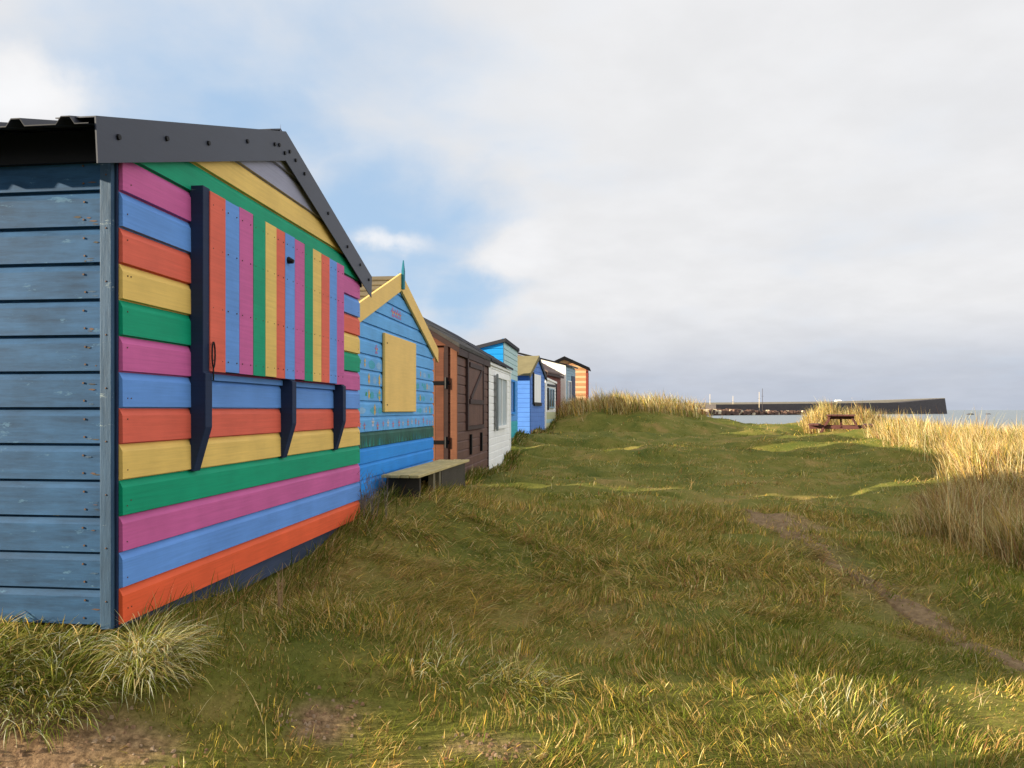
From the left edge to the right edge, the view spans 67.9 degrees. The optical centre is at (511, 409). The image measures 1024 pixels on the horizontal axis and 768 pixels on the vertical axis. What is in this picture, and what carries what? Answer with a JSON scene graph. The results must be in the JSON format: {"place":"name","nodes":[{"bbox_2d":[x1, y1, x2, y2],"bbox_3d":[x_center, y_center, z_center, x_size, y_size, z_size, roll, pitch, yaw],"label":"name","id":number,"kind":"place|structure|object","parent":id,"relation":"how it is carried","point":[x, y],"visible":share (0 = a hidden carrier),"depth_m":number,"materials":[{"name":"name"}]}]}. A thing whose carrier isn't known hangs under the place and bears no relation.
{"place":"outdoors","nodes":[
{"label":"outdoors","id":0,"kind":"place"},
{"bbox_2d":[0,407,1023,767],"bbox_3d":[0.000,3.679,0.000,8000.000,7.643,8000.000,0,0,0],"label":"ground","id":1,"kind":"structure","parent":0,"point":[676,428],"depth_m":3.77,"materials":[{"name":"green plant"}]},
{"bbox_2d":[0,611,66,717],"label":"grass tussock","id":2,"kind":"object","parent":1,"relation":"on","point":[5,645],"depth_m":2.86,"materials":[{"name":"green plant"}]},
{"bbox_2d":[0,615,153,752],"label":"grass tussock","id":3,"kind":"object","parent":1,"relation":"on","point":[52,670],"depth_m":2.78,"materials":[{"name":"green plant"}]},
{"bbox_2d":[55,600,234,702],"bbox_3d":[-1.406,0.917,2.934,0.653,0.313,0.655,0,0,0],"label":"grass tussock","id":4,"kind":"object","parent":1,"relation":"on","point":[134,647],"depth_m":2.89,"materials":[{"name":"plant"}]},
{"bbox_2d":[78,617,215,715],"bbox_3d":[-1.414,0.979,2.995,0.547,0.298,0.557,0,0,0],"label":"grass tussock","id":5,"kind":"object","parent":1,"relation":"on","point":[117,690],"depth_m":2.88,"materials":[{"name":"green plant"}]},
{"bbox_2d":[0,115,371,629],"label":"beach hut","id":6,"kind":"object","parent":1,"relation":"on","point":[179,353],"visible":0.98,"depth_m":3.30,"materials":[{"name":"multicoloured paint"}]},
{"bbox_2d":[274,563,284,609],"bbox_3d":[-1.146,0.880,3.755,0.046,0.256,0.076,0,0,-25],"label":"dead plant","id":7,"kind":"object","parent":1,"relation":"on","point":[280,595],"visible":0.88,"depth_m":3.75,"materials":[{"name":"brown plant"}]},
{"bbox_2d":[355,469,388,520],"bbox_3d":[-1.200,0.675,6.122,0.418,0.422,0.549,0,0,0],"label":"dead plant","id":8,"kind":"object","parent":1,"relation":"on","point":[368,500],"visible":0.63,"depth_m":6.03,"materials":[{"name":"brown plant"}]},
{"bbox_2d":[357,260,437,500],"bbox_3d":[-1.830,-0.230,8.003,1.425,2.660,3.630,0,0,7],"label":"beach hut","id":9,"kind":"object","parent":1,"relation":"on","point":[398,354],"visible":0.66,"depth_m":7.68,"materials":[{"name":"blue paint"}]},
{"bbox_2d":[381,459,468,497],"bbox_3d":[-0.867,0.944,8.141,0.362,0.692,2.298,0,0,8],"label":"bench","id":10,"kind":"object","parent":1,"relation":"on","point":[443,471],"visible":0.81,"depth_m":7.69,"materials":[{"name":"brown wood"}]},
{"bbox_2d":[423,317,490,473],"bbox_3d":[-1.761,-0.275,11.821,2.476,2.710,3.020,0,0,7],"label":"beach hut","id":11,"kind":"object","parent":1,"relation":"on","point":[461,399],"visible":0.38,"depth_m":10.58,"materials":[{"name":"orange wood"}]},
{"bbox_2d":[432,352,448,460],"bbox_3d":[-1.113,0.125,10.277,0.530,1.810,0.058,0,0,7],"label":"door","id":12,"kind":"structure","parent":11,"relation":"in","point":[438,371],"depth_m":10.27,"materials":[{"name":"brown wood"}]},
{"bbox_2d":[396,628,517,697],"bbox_3d":[-0.255,1.074,3.284,0.570,0.205,0.610,0,0,0],"label":"grass tussock","id":13,"kind":"object","parent":1,"relation":"on","point":[450,652],"depth_m":3.28,"materials":[{"name":"green plant"}]},
{"bbox_2d":[425,318,512,468],"bbox_3d":[-1.398,-0.255,14.874,2.496,2.750,3.282,0,0,7],"label":"beach hut","id":14,"kind":"object","parent":1,"relation":"on","point":[499,410],"visible":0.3,"depth_m":14.49,"materials":[{"name":"white paint"}]},
{"bbox_2d":[495,375,507,428],"bbox_3d":[-0.191,-0.150,14.760,0.055,1.000,1.500,0,0,7],"label":"window","id":15,"kind":"structure","parent":14,"relation":"in","point":[502,381],"depth_m":14.74,"materials":[{"name":"white paint"}]},
{"bbox_2d":[476,338,519,438],"bbox_3d":[-0.769,-0.425,18.964,1.633,2.450,3.020,0,0,7],"label":"beach hut","id":16,"kind":"object","parent":1,"relation":"on","point":[505,350],"visible":0.23,"depth_m":18.73,"materials":[{"name":"teal paint"}]},
{"bbox_2d":[511,379,515,413],"bbox_3d":[-0.014,-0.325,18.625,0.055,0.850,1.500,0,0,7],"label":"window","id":17,"kind":"structure","parent":16,"relation":"in","point":[512,381],"depth_m":18.99,"materials":[{"name":"blue paint"}]},
{"bbox_2d":[0,515,1012,767],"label":"pebbles","id":18,"kind":"object","parent":1,"relation":"on","point":[110,739],"visible":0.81,"depth_m":2.80,"materials":[{"name":"stone"}]},
{"bbox_2d":[517,356,546,433],"bbox_3d":[-0.450,-0.440,22.384,2.560,2.320,2.760,0,0,12],"label":"beach hut","id":19,"kind":"object","parent":1,"relation":"on","point":[532,376],"visible":0.36,"depth_m":21.28,"materials":[{"name":"paint"}]},
{"bbox_2d":[487,646,583,712],"bbox_3d":[0.091,1.177,3.314,0.486,0.240,0.525,0,0,0],"label":"grass tussock","id":20,"kind":"object","parent":1,"relation":"on","point":[532,679],"depth_m":3.31,"materials":[{"name":"green plant"}]},
{"bbox_2d":[518,355,563,411],"bbox_3d":[0.650,-0.805,31.145,2.400,2.710,3.290,0,0,15],"label":"beach hut","id":21,"kind":"object","parent":1,"relation":"on","point":[554,374],"visible":0.06,"depth_m":31.55,"materials":[{"name":"brown wood"}]},
{"bbox_2d":[517,352,577,404],"bbox_3d":[1.478,-1.111,34.694,2.640,3.121,2.690,0,0,15],"label":"beach hut","id":22,"kind":"object","parent":1,"relation":"on","point":[567,382],"visible":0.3,"depth_m":33.43,"materials":[{"name":"white paint"}]},
{"bbox_2d":[567,381,571,400],"bbox_3d":[2.580,-0.850,34.011,0.055,0.900,0.800,0,0,15],"label":"window","id":23,"kind":"structure","parent":22,"relation":"in","point":[569,383],"depth_m":34.04,"materials":[{"name":"white paint"}]},
{"bbox_2d":[571,376,574,400],"bbox_3d":[2.817,-0.625,34.930,0.025,1.850,0.800,0,0,15],"label":"door","id":24,"kind":"structure","parent":22,"relation":"in","point":[572,377],"depth_m":34.91,"materials":[{"name":"blue wood"}]},
{"bbox_2d":[544,378,556,428],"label":"beach hut","id":25,"kind":"object","parent":1,"relation":"on","point":[550,400],"visible":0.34,"depth_m":27.68,"materials":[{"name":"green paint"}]},
{"bbox_2d":[549,388,554,407],"bbox_3d":[1.457,-0.430,27.907,0.055,0.720,1.000,0,0,15],"label":"window","id":26,"kind":"structure","parent":25,"relation":"in","point":[551,391],"depth_m":27.89,"materials":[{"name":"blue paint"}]},
{"bbox_2d":[555,356,590,402],"bbox_3d":[2.715,-1.228,38.415,2.470,2.855,2.910,0,0,7],"label":"beach hut","id":27,"kind":"object","parent":1,"relation":"on","point":[582,379],"visible":0.33,"depth_m":37.02,"materials":[{"name":"paint"}]},
{"bbox_2d":[808,414,872,432],"bbox_3d":[10.822,0.566,25.000,1.905,0.832,1.555,0,0,25],"label":"picnic table","id":28,"kind":"object","parent":1,"relation":"on","point":[831,416],"visible":0.87,"depth_m":24.63,"materials":[{"name":"red wood"}]},
{"bbox_2d":[781,669,927,745],"bbox_3d":[1.454,1.281,3.297,0.587,0.190,0.597,0,0,0],"label":"grass tussock","id":29,"kind":"object","parent":1,"relation":"on","point":[864,717],"depth_m":3.27,"materials":[{"name":"green plant"}]},
{"bbox_2d":[0,0,1023,409],"label":"sky","id":30,"kind":"structure","parent":0,"point":[712,201],"materials":[{"name":"white"}]},
{"bbox_2d":[556,387,1023,574],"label":"marram grass","id":31,"kind":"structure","parent":0,"point":[976,512],"depth_m":11.08,"materials":[{"name":"beige plant"}]},
{"bbox_2d":[707,410,1023,431],"bbox_3d":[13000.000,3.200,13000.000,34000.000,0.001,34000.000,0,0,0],"label":"sea","id":32,"kind":"structure","parent":0,"point":[1014,415],"depth_m":324.29,"materials":[{"name":"grey liquid"}]},
{"bbox_2d":[703,408,815,414],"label":"rubble","id":33,"kind":"object","parent":32,"relation":"in","point":[730,411],"visible":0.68,"depth_m":472.61,"materials":[{"name":"grey stone"}]},
{"bbox_2d":[683,398,946,414],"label":"harbour wall","id":34,"kind":"structure","parent":32,"relation":"in","point":[933,405],"depth_m":580.88,"materials":[{"name":"concrete"}]},
{"bbox_2d":[742,509,1023,672],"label":"path","id":35,"kind":"structure","parent":0,"point":[923,617],"depth_m":5.49,"materials":[{"name":"brown soil"}]}
]}

